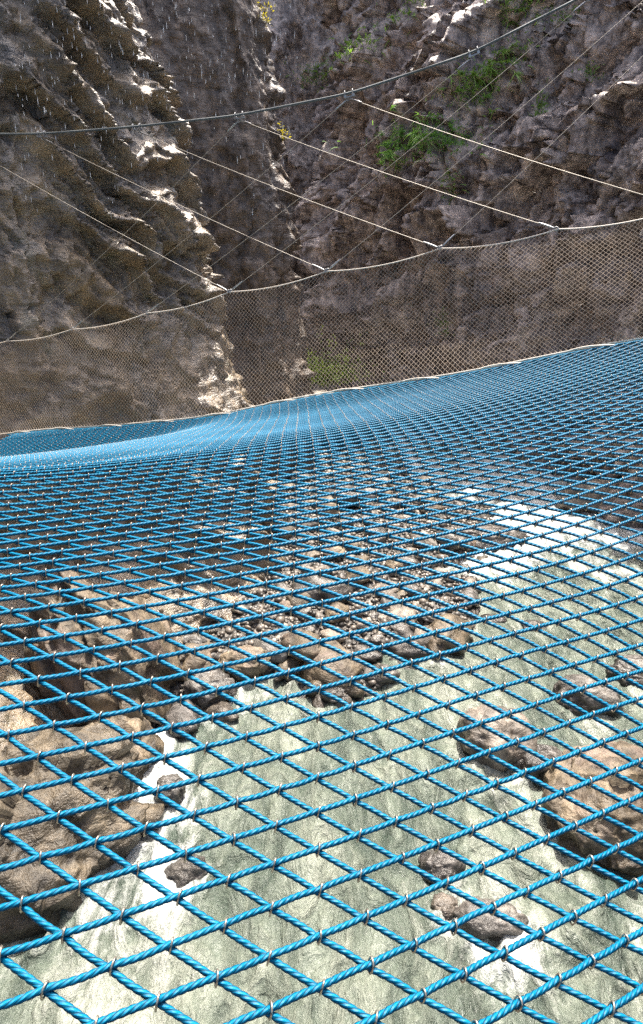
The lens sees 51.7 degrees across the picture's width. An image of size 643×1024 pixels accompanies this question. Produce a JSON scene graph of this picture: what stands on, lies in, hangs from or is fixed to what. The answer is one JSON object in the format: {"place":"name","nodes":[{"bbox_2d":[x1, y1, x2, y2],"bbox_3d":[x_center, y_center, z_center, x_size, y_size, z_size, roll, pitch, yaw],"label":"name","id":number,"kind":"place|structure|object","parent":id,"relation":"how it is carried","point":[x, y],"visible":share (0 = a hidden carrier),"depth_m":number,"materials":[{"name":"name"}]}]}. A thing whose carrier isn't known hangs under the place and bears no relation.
{"place":"outdoors","nodes":[
{"label":"outdoors","id":0,"kind":"place"},
{"bbox_2d":[0,0,286,751],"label":"cliff","id":1,"kind":"structure","parent":0,"point":[53,248],"depth_m":13.81,"materials":[{"name":"stone"}]},
{"bbox_2d":[15,0,296,214],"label":"water drops","id":2,"kind":"object","parent":1,"relation":"on","point":[156,84],"visible":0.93,"depth_m":9.05,"materials":[{"name":"white"}]},
{"bbox_2d":[0,0,585,137],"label":"support cable","id":3,"kind":"object","parent":1,"relation":"attached to","point":[44,134],"visible":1,"depth_m":7.50,"materials":[{"name":"metal"}]},
{"bbox_2d":[1,166,230,292],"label":"stay wire","id":4,"kind":"object","parent":3,"relation":"attached to","point":[125,236],"visible":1,"depth_m":7.85,"materials":[{"name":"metal"}]},
{"bbox_2d":[6,119,240,340],"bbox_3d":[-2.620,-3.450,8.379,3.382,2.602,0.017,2,22,6],"label":"stay wire","id":5,"kind":"object","parent":3,"relation":"attached to","point":[234,124],"visible":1,"depth_m":8.27,"materials":[{"name":"metal"}]},
{"bbox_2d":[41,137,327,272],"bbox_3d":[-1.725,-3.628,7.692,4.096,1.533,0.017,12,25,27],"label":"stay wire","id":6,"kind":"object","parent":3,"relation":"attached to","point":[191,210],"visible":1,"depth_m":7.60,"materials":[{"name":"metal"}]},
{"bbox_2d":[71,97,349,330],"bbox_3d":[-1.444,-3.478,7.941,3.539,2.554,0.017,1,22,2],"label":"stay wire","id":7,"kind":"object","parent":3,"relation":"attached to","point":[341,104],"visible":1,"depth_m":7.88,"materials":[{"name":"metal"}]},
{"bbox_2d":[136,130,441,249],"bbox_3d":[-0.530,-3.614,7.301,4.044,1.342,0.017,13,25,29],"label":"stay wire","id":8,"kind":"object","parent":3,"relation":"attached to","point":[138,131],"visible":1,"depth_m":7.18,"materials":[{"name":"metal"}]},
{"bbox_2d":[146,56,474,313],"bbox_3d":[-0.246,-3.608,7.500,3.741,2.641,0.017,0,22,-1],"label":"stay wire","id":9,"kind":"object","parent":3,"relation":"attached to","point":[463,64],"visible":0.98,"depth_m":7.44,"materials":[{"name":"metal"}]},
{"bbox_2d":[238,118,558,230],"bbox_3d":[0.606,-3.587,6.914,3.885,1.251,0.017,15,26,33],"label":"stay wire","id":10,"kind":"object","parent":3,"relation":"attached to","point":[546,225],"visible":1,"depth_m":6.73,"materials":[{"name":"metal"}]},
{"bbox_2d":[228,0,589,292],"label":"stay wire","id":11,"kind":"object","parent":3,"relation":"attached to","point":[584,2],"visible":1,"depth_m":7.06,"materials":[{"name":"metal"}]},
{"bbox_2d":[0,218,642,432],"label":"safety net","id":12,"kind":"object","parent":11,"relation":"hanging from","point":[456,248],"visible":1,"depth_m":7.06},
{"bbox_2d":[0,337,642,1023],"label":"rope net","id":13,"kind":"object","parent":12,"relation":"hanging from","point":[300,425],"visible":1,"depth_m":2.11,"materials":[{"name":"fabric"}]},
{"bbox_2d":[325,1,642,272],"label":"stay wire","id":14,"kind":"object","parent":3,"relation":"attached to","point":[335,263],"visible":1,"depth_m":6.77,"materials":[{"name":"metal"}]},
{"bbox_2d":[348,97,642,194],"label":"stay wire","id":15,"kind":"object","parent":3,"relation":"attached to","point":[350,98],"visible":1,"depth_m":6.51,"materials":[{"name":"cream"}]},
{"bbox_2d":[439,56,642,249],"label":"stay wire","id":16,"kind":"object","parent":3,"relation":"attached to","point":[527,166],"visible":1,"depth_m":6.43,"materials":[{"name":"metal"}]},
{"bbox_2d":[134,0,322,478],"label":"cliff","id":17,"kind":"structure","parent":0,"point":[179,37],"depth_m":21.07,"materials":[{"name":"stone"}]},
{"bbox_2d":[257,1,273,14],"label":"leafy sprig","id":18,"kind":"object","parent":17,"relation":"on","point":[264,10],"visible":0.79,"depth_m":20.77,"materials":[{"name":"yellow plant"}]},
{"bbox_2d":[261,0,334,306],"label":"cliff","id":19,"kind":"structure","parent":0,"point":[306,44],"depth_m":40.98,"materials":[{"name":"stone"}]},
{"bbox_2d":[283,53,335,92],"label":"grass clump","id":20,"kind":"object","parent":19,"relation":"on","point":[317,66],"visible":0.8,"depth_m":40.62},
{"bbox_2d":[151,359,490,728],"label":"ground","id":21,"kind":"structure","parent":0,"point":[366,637],"depth_m":17.94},
{"bbox_2d":[0,722,164,943],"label":"rock outcrop","id":22,"kind":"object","parent":21,"relation":"on","point":[27,880],"visible":0.56,"depth_m":10.16,"materials":[{"name":"stone"}]},
{"bbox_2d":[24,570,185,726],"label":"rock ridge","id":23,"kind":"object","parent":21,"relation":"on","point":[108,702],"visible":0.33,"depth_m":12.51,"materials":[{"name":"stone"}]},
{"bbox_2d":[85,709,164,787],"bbox_3d":[-3.895,4.543,12.341,2.114,1.782,1.764,20,29,40],"label":"boulder","id":24,"kind":"object","parent":21,"relation":"on","point":[129,725],"visible":0.12,"depth_m":12.17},
{"bbox_2d":[164,699,199,738],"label":"river stone","id":25,"kind":"object","parent":21,"relation":"on","point":[176,713],"visible":0.52,"depth_m":13.15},
{"bbox_2d":[183,634,201,644],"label":"river stone","id":26,"kind":"object","parent":21,"relation":"on","point":[185,641],"visible":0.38,"depth_m":15.07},
{"bbox_2d":[182,646,211,674],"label":"river stone","id":27,"kind":"object","parent":21,"relation":"on","point":[191,661],"visible":0.35,"depth_m":14.54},
{"bbox_2d":[187,633,207,642],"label":"river stone","id":28,"kind":"object","parent":21,"relation":"on","point":[202,639],"visible":0.57,"depth_m":15.08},
{"bbox_2d":[178,641,218,661],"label":"river stone","id":29,"kind":"object","parent":21,"relation":"on","point":[183,657],"visible":0.36,"depth_m":14.92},
{"bbox_2d":[182,669,237,708],"bbox_3d":[-2.406,3.804,14.162,1.071,0.655,0.920,-13,26,-30],"label":"boulder","id":30,"kind":"object","parent":21,"relation":"on","point":[215,678],"visible":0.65,"depth_m":13.97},
{"bbox_2d":[202,701,238,721],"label":"river stone","id":31,"kind":"object","parent":21,"relation":"on","point":[219,706],"visible":0.5,"depth_m":13.59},
{"bbox_2d":[218,645,270,682],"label":"boulder","id":32,"kind":"object","parent":21,"relation":"on","point":[250,669],"visible":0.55,"depth_m":14.60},
{"bbox_2d":[252,637,287,664],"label":"river stone","id":33,"kind":"object","parent":21,"relation":"on","point":[276,659],"visible":0.42,"depth_m":15.00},
{"bbox_2d":[274,582,290,592],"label":"river stone","id":34,"kind":"object","parent":21,"relation":"on","point":[283,585],"visible":0.47,"depth_m":17.40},
{"bbox_2d":[274,600,291,612],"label":"river stone","id":35,"kind":"object","parent":21,"relation":"on","point":[286,603],"visible":0.41,"depth_m":16.54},
{"bbox_2d":[274,656,299,680],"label":"river stone","id":36,"kind":"object","parent":21,"relation":"on","point":[290,662],"visible":0.49,"depth_m":14.89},
{"bbox_2d":[274,522,300,542],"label":"river stone","id":37,"kind":"object","parent":21,"relation":"on","point":[288,528],"visible":0.24,"depth_m":19.79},
{"bbox_2d":[285,592,310,610],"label":"river stone","id":38,"kind":"object","parent":21,"relation":"on","point":[293,601],"visible":0.35,"depth_m":16.63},
{"bbox_2d":[287,470,310,481],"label":"river stone","id":39,"kind":"object","parent":21,"relation":"on","point":[293,478],"visible":0.15,"depth_m":24.57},
{"bbox_2d":[280,629,321,661],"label":"river stone","id":40,"kind":"object","parent":21,"relation":"on","point":[288,639],"visible":0.57,"depth_m":14.92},
{"bbox_2d":[292,608,310,616],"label":"river stone","id":41,"kind":"object","parent":21,"relation":"on","point":[305,610],"visible":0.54,"depth_m":16.49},
{"bbox_2d":[294,626,314,632],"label":"river stone","id":42,"kind":"object","parent":21,"relation":"on","point":[310,628],"visible":0.32,"depth_m":15.89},
{"bbox_2d":[302,517,321,526],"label":"river stone","id":43,"kind":"object","parent":21,"relation":"on","point":[311,524],"visible":0.33,"depth_m":20.96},
{"bbox_2d":[305,550,320,559],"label":"river stone","id":44,"kind":"object","parent":21,"relation":"on","point":[315,554],"visible":0.52,"depth_m":19.13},
{"bbox_2d":[306,679,325,697],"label":"river stone","id":45,"kind":"object","parent":21,"relation":"on","point":[316,682],"visible":0.41,"depth_m":14.26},
{"bbox_2d":[311,694,325,707],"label":"river stone","id":46,"kind":"object","parent":21,"relation":"on","point":[318,701],"visible":0.58,"depth_m":14.06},
{"bbox_2d":[291,575,352,603],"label":"river stone","id":47,"kind":"object","parent":21,"relation":"on","point":[342,589],"visible":0.39,"depth_m":16.90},
{"bbox_2d":[314,565,331,574],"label":"river stone","id":48,"kind":"object","parent":21,"relation":"on","point":[322,567],"visible":0.34,"depth_m":18.00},
{"bbox_2d":[315,496,341,516],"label":"river stone","id":49,"kind":"object","parent":21,"relation":"on","point":[331,504],"visible":0.16,"depth_m":22.17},
{"bbox_2d":[296,637,363,697],"bbox_3d":[0.283,3.574,14.795,1.381,0.902,1.855,-31,46,-30],"label":"river stone","id":50,"kind":"object","parent":21,"relation":"on","point":[347,668],"visible":0.42,"depth_m":14.47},
{"bbox_2d":[149,434,511,728],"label":"pebbles","id":51,"kind":"object","parent":21,"relation":"on","point":[260,608],"visible":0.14,"depth_m":18.51,"materials":[{"name":"stone"}]},
{"bbox_2d":[430,567,450,577],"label":"river stone","id":52,"kind":"object","parent":51,"relation":"on","point":[441,570],"visible":0.33,"depth_m":19.03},
{"bbox_2d":[320,628,346,643],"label":"river stone","id":53,"kind":"object","parent":21,"relation":"on","point":[327,632],"visible":0.51,"depth_m":15.67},
{"bbox_2d":[319,687,349,702],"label":"boulder","id":54,"kind":"object","parent":21,"relation":"on","point":[337,691],"visible":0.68,"depth_m":14.06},
{"bbox_2d":[323,544,345,557],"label":"river stone","id":55,"kind":"object","parent":21,"relation":"on","point":[338,549],"visible":0.32,"depth_m":19.20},
{"bbox_2d":[324,602,349,623],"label":"river stone","id":56,"kind":"object","parent":21,"relation":"on","point":[339,606],"visible":0.58,"depth_m":16.23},
{"bbox_2d":[325,693,351,707],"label":"river stone","id":57,"kind":"object","parent":21,"relation":"on","point":[348,700],"visible":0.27,"depth_m":14.01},
{"bbox_2d":[318,483,365,508],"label":"river stone","id":58,"kind":"object","parent":21,"relation":"on","point":[346,493],"visible":0.27,"depth_m":22.41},
{"bbox_2d":[307,325,384,387],"bbox_3d":[0.037,-7.608,32.641,6.449,3.108,4.220,0,22,0],"label":"shrub","id":59,"kind":"object","parent":21,"relation":"on","point":[322,365],"visible":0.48,"depth_m":32.58,"materials":[{"name":"green plant"}]},
{"bbox_2d":[344,538,361,551],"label":"river stone","id":60,"kind":"object","parent":21,"relation":"on","point":[357,544],"visible":0.38,"depth_m":19.65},
{"bbox_2d":[346,566,369,583],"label":"river stone","id":61,"kind":"object","parent":21,"relation":"on","point":[363,569],"visible":0.59,"depth_m":17.83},
{"bbox_2d":[353,555,368,562],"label":"river stone","id":62,"kind":"object","parent":21,"relation":"on","point":[364,557],"visible":0.35,"depth_m":19.13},
{"bbox_2d":[352,644,382,662],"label":"river stone","id":63,"kind":"object","parent":21,"relation":"on","point":[374,656],"visible":0.51,"depth_m":15.29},
{"bbox_2d":[360,486,385,503],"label":"river stone","id":64,"kind":"object","parent":21,"relation":"on","point":[371,496],"visible":0.2,"depth_m":23.32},
{"bbox_2d":[360,534,385,545],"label":"river stone","id":65,"kind":"object","parent":21,"relation":"on","point":[382,539],"visible":0.27,"depth_m":20.27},
{"bbox_2d":[370,610,378,620],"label":"river stone","id":66,"kind":"object","parent":21,"relation":"on","point":[374,615],"visible":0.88,"depth_m":16.47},
{"bbox_2d":[364,527,387,537],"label":"river stone","id":67,"kind":"object","parent":21,"relation":"on","point":[380,529],"visible":0.31,"depth_m":20.68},
{"bbox_2d":[370,634,384,644],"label":"river stone","id":68,"kind":"object","parent":21,"relation":"on","point":[376,639],"visible":0.96,"depth_m":15.71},
{"bbox_2d":[362,664,400,688],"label":"river stone","id":69,"kind":"object","parent":21,"relation":"on","point":[382,681],"visible":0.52,"depth_m":14.58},
{"bbox_2d":[373,626,389,635],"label":"river stone","id":70,"kind":"object","parent":21,"relation":"on","point":[380,632],"visible":0.53,"depth_m":15.90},
{"bbox_2d":[373,580,397,597],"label":"river stone","id":71,"kind":"object","parent":21,"relation":"on","point":[387,592],"visible":0.4,"depth_m":17.45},
{"bbox_2d":[380,593,398,603],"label":"river stone","id":72,"kind":"object","parent":21,"relation":"on","point":[385,600],"visible":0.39,"depth_m":16.99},
{"bbox_2d":[385,558,403,571],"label":"river stone","id":73,"kind":"object","parent":21,"relation":"on","point":[390,564],"visible":0.4,"depth_m":18.62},
{"bbox_2d":[390,622,413,637],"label":"river stone","id":74,"kind":"object","parent":21,"relation":"on","point":[402,630],"visible":0.65,"depth_m":15.97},
{"bbox_2d":[397,590,407,599],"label":"river stone","id":75,"kind":"object","parent":21,"relation":"on","point":[402,594],"visible":0.59,"depth_m":17.39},
{"bbox_2d":[389,604,416,629],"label":"river stone","id":76,"kind":"object","parent":21,"relation":"on","point":[403,611],"visible":0.38,"depth_m":16.50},
{"bbox_2d":[387,639,429,659],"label":"river stone","id":77,"kind":"object","parent":21,"relation":"on","point":[406,650],"visible":0.37,"depth_m":15.41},
{"bbox_2d":[400,556,418,566],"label":"river stone","id":78,"kind":"object","parent":21,"relation":"on","point":[411,559],"visible":0.34,"depth_m":19.02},
{"bbox_2d":[399,584,424,596],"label":"river stone","id":79,"kind":"object","parent":21,"relation":"on","point":[414,587],"visible":0.44,"depth_m":17.55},
{"bbox_2d":[410,534,426,548],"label":"river stone","id":80,"kind":"object","parent":21,"relation":"on","point":[417,536],"visible":0.4,"depth_m":20.56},
{"bbox_2d":[413,625,432,647],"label":"river stone","id":81,"kind":"object","parent":21,"relation":"on","point":[423,642],"visible":0.14,"depth_m":15.87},
{"bbox_2d":[422,616,434,622],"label":"river stone","id":82,"kind":"object","parent":21,"relation":"on","point":[428,619],"visible":0.38,"depth_m":16.49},
{"bbox_2d":[419,503,443,512],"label":"river stone","id":83,"kind":"object","parent":21,"relation":"on","point":[437,507],"visible":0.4,"depth_m":22.45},
{"bbox_2d":[426,538,438,545],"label":"river stone","id":84,"kind":"object","parent":21,"relation":"on","point":[431,541],"visible":0.42,"depth_m":20.59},
{"bbox_2d":[433,578,443,590],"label":"river stone","id":85,"kind":"object","parent":21,"relation":"on","point":[438,581],"visible":0.44,"depth_m":18.00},
{"bbox_2d":[426,613,471,659],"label":"river stone","id":86,"kind":"object","parent":21,"relation":"on","point":[436,644],"visible":0.52,"depth_m":15.71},
{"bbox_2d":[461,587,478,606],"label":"river stone","id":87,"kind":"object","parent":21,"relation":"on","point":[470,592],"visible":0.46,"depth_m":17.71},
{"bbox_2d":[464,538,475,551],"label":"river stone","id":88,"kind":"object","parent":21,"relation":"on","point":[472,543],"visible":0.38,"depth_m":20.57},
{"bbox_2d":[452,523,529,551],"bbox_3d":[5.280,0.938,21.542,2.336,1.053,2.046,17,28,36],"label":"boulder","id":89,"kind":"object","parent":21,"relation":"on","point":[499,540],"visible":0.22,"depth_m":21.02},
{"bbox_2d":[480,613,506,622],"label":"river stone","id":90,"kind":"object","parent":21,"relation":"on","point":[501,620],"visible":0.23,"depth_m":17.09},
{"bbox_2d":[456,704,537,771],"bbox_3d":[3.388,4.427,12.826,1.474,1.413,1.422,0,22,0],"label":"boulder","id":91,"kind":"object","parent":21,"relation":"on","point":[483,739],"visible":0.54,"depth_m":12.37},
{"bbox_2d":[555,479,619,513],"bbox_3d":[10.059,-0.361,24.123,3.193,1.908,1.914,0,22,0],"label":"boulder","id":92,"kind":"object","parent":21,"relation":"on","point":[580,501],"visible":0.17,"depth_m":23.51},
{"bbox_2d":[542,740,642,876],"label":"boulder","id":93,"kind":"object","parent":21,"relation":"on","point":[580,845],"visible":0.48,"depth_m":10.60,"materials":[{"name":"stone"}]},
{"bbox_2d":[0,418,642,1023],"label":"water","id":94,"kind":"structure","parent":0,"point":[162,972],"depth_m":10.40,"materials":[{"name":"liquid"}]},
{"bbox_2d":[155,774,185,807],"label":"boulder","id":95,"kind":"object","parent":94,"relation":"in","point":[176,795],"visible":0.52,"depth_m":11.47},
{"bbox_2d":[164,854,206,887],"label":"boulder","id":96,"kind":"object","parent":94,"relation":"in","point":[180,873],"visible":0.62,"depth_m":10.18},
{"bbox_2d":[418,849,465,884],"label":"boulder","id":97,"kind":"object","parent":94,"relation":"in","point":[440,865],"visible":0.6,"depth_m":10.14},
{"bbox_2d":[431,892,457,919],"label":"boulder","id":98,"kind":"object","parent":94,"relation":"in","point":[444,904],"visible":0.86,"depth_m":9.64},
{"bbox_2d":[436,527,467,549],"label":"river stone","id":99,"kind":"object","parent":94,"relation":"in","point":[456,538],"visible":0.42,"depth_m":20.34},
{"bbox_2d":[453,896,528,940],"bbox_3d":[2.403,5.834,9.423,1.054,0.537,0.587,0,22,0],"label":"boulder","id":100,"kind":"object","parent":94,"relation":"in","point":[488,926],"visible":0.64,"depth_m":9.23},
{"bbox_2d":[522,619,545,630],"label":"boulder","id":101,"kind":"object","parent":94,"relation":"in","point":[533,622],"visible":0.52,"depth_m":16.78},
{"bbox_2d":[511,744,562,781],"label":"boulder","id":102,"kind":"object","parent":94,"relation":"in","point":[527,760],"visible":0.44,"depth_m":12.13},
{"bbox_2d":[549,674,623,716],"bbox_3d":[5.620,3.937,13.999,1.542,0.998,1.100,0,22,0],"label":"boulder","id":103,"kind":"object","parent":94,"relation":"in","point":[589,704],"visible":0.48,"depth_m":13.64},
{"bbox_2d":[605,654,642,686],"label":"boulder","id":104,"kind":"object","parent":94,"relation":"in","point":[621,666],"visible":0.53,"depth_m":14.75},
{"bbox_2d":[292,0,642,527],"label":"cliff","id":105,"kind":"structure","parent":0,"point":[600,139],"depth_m":28.79,"materials":[{"name":"grey brown rock"}]},
{"bbox_2d":[329,21,408,70],"bbox_3d":[1.899,-22.962,32.760,2.695,2.269,4.455,-19,29,-38],"label":"grass clump","id":106,"kind":"object","parent":105,"relation":"on","point":[345,47],"visible":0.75,"depth_m":32.56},
{"bbox_2d":[322,105,421,167],"bbox_3d":[3.951,-17.391,30.924,7.713,2.786,4.632,7,23,18],"label":"fern clump","id":107,"kind":"object","parent":105,"relation":"on","point":[397,141],"visible":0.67,"depth_m":31.15,"materials":[{"name":"green plant"}]},
{"bbox_2d":[364,0,425,37],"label":"grass clump","id":108,"kind":"object","parent":105,"relation":"on","point":[393,17],"visible":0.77,"depth_m":31.67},
{"bbox_2d":[382,147,409,176],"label":"grass clump","id":109,"kind":"object","parent":105,"relation":"on","point":[396,163],"visible":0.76,"depth_m":31.25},
{"bbox_2d":[372,108,492,167],"bbox_3d":[4.910,-16.232,29.020,5.103,2.292,3.289,4,22,9],"label":"fern clump","id":110,"kind":"object","parent":105,"relation":"on","point":[444,137],"visible":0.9,"depth_m":28.77,"materials":[{"name":"green plant"}]},
{"bbox_2d":[427,306,457,337],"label":"grass clump","id":111,"kind":"object","parent":105,"relation":"on","point":[442,323],"visible":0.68,"depth_m":32.43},
{"bbox_2d":[438,151,470,204],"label":"grass clump","id":112,"kind":"object","parent":105,"relation":"on","point":[453,184],"visible":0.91,"depth_m":29.46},
{"bbox_2d":[425,59,514,121],"bbox_3d":[6.520,-18.275,28.965,3.795,2.656,2.864,7,23,16],"label":"grass clump","id":113,"kind":"object","parent":105,"relation":"on","point":[458,89],"visible":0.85,"depth_m":28.33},
{"bbox_2d":[455,49,533,109],"bbox_3d":[7.125,-18.491,28.538,4.351,2.519,2.526,11,24,25],"label":"grass clump","id":114,"kind":"object","parent":105,"relation":"on","point":[495,73],"visible":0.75,"depth_m":28.00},
{"bbox_2d":[481,34,539,88],"bbox_3d":[8.168,-19.015,27.836,2.802,2.313,2.046,15,26,33],"label":"grass clump","id":115,"kind":"object","parent":105,"relation":"on","point":[503,52],"visible":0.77,"depth_m":27.69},
{"bbox_2d":[483,0,556,28],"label":"grass clump","id":116,"kind":"object","parent":105,"relation":"on","point":[520,9],"visible":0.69,"depth_m":27.48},
{"bbox_2d":[531,77,550,115],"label":"grass clump","id":117,"kind":"object","parent":105,"relation":"on","point":[542,105],"visible":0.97,"depth_m":27.28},
{"bbox_2d":[525,5,585,36],"bbox_3d":[9.568,-20.070,27.014,2.700,1.273,2.163,17,27,36],"label":"grass clump","id":118,"kind":"object","parent":105,"relation":"on","point":[551,20],"visible":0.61,"depth_m":26.76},
{"bbox_2d":[571,55,604,81],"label":"grass clump","id":119,"kind":"object","parent":105,"relation":"on","point":[596,68],"visible":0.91,"depth_m":26.35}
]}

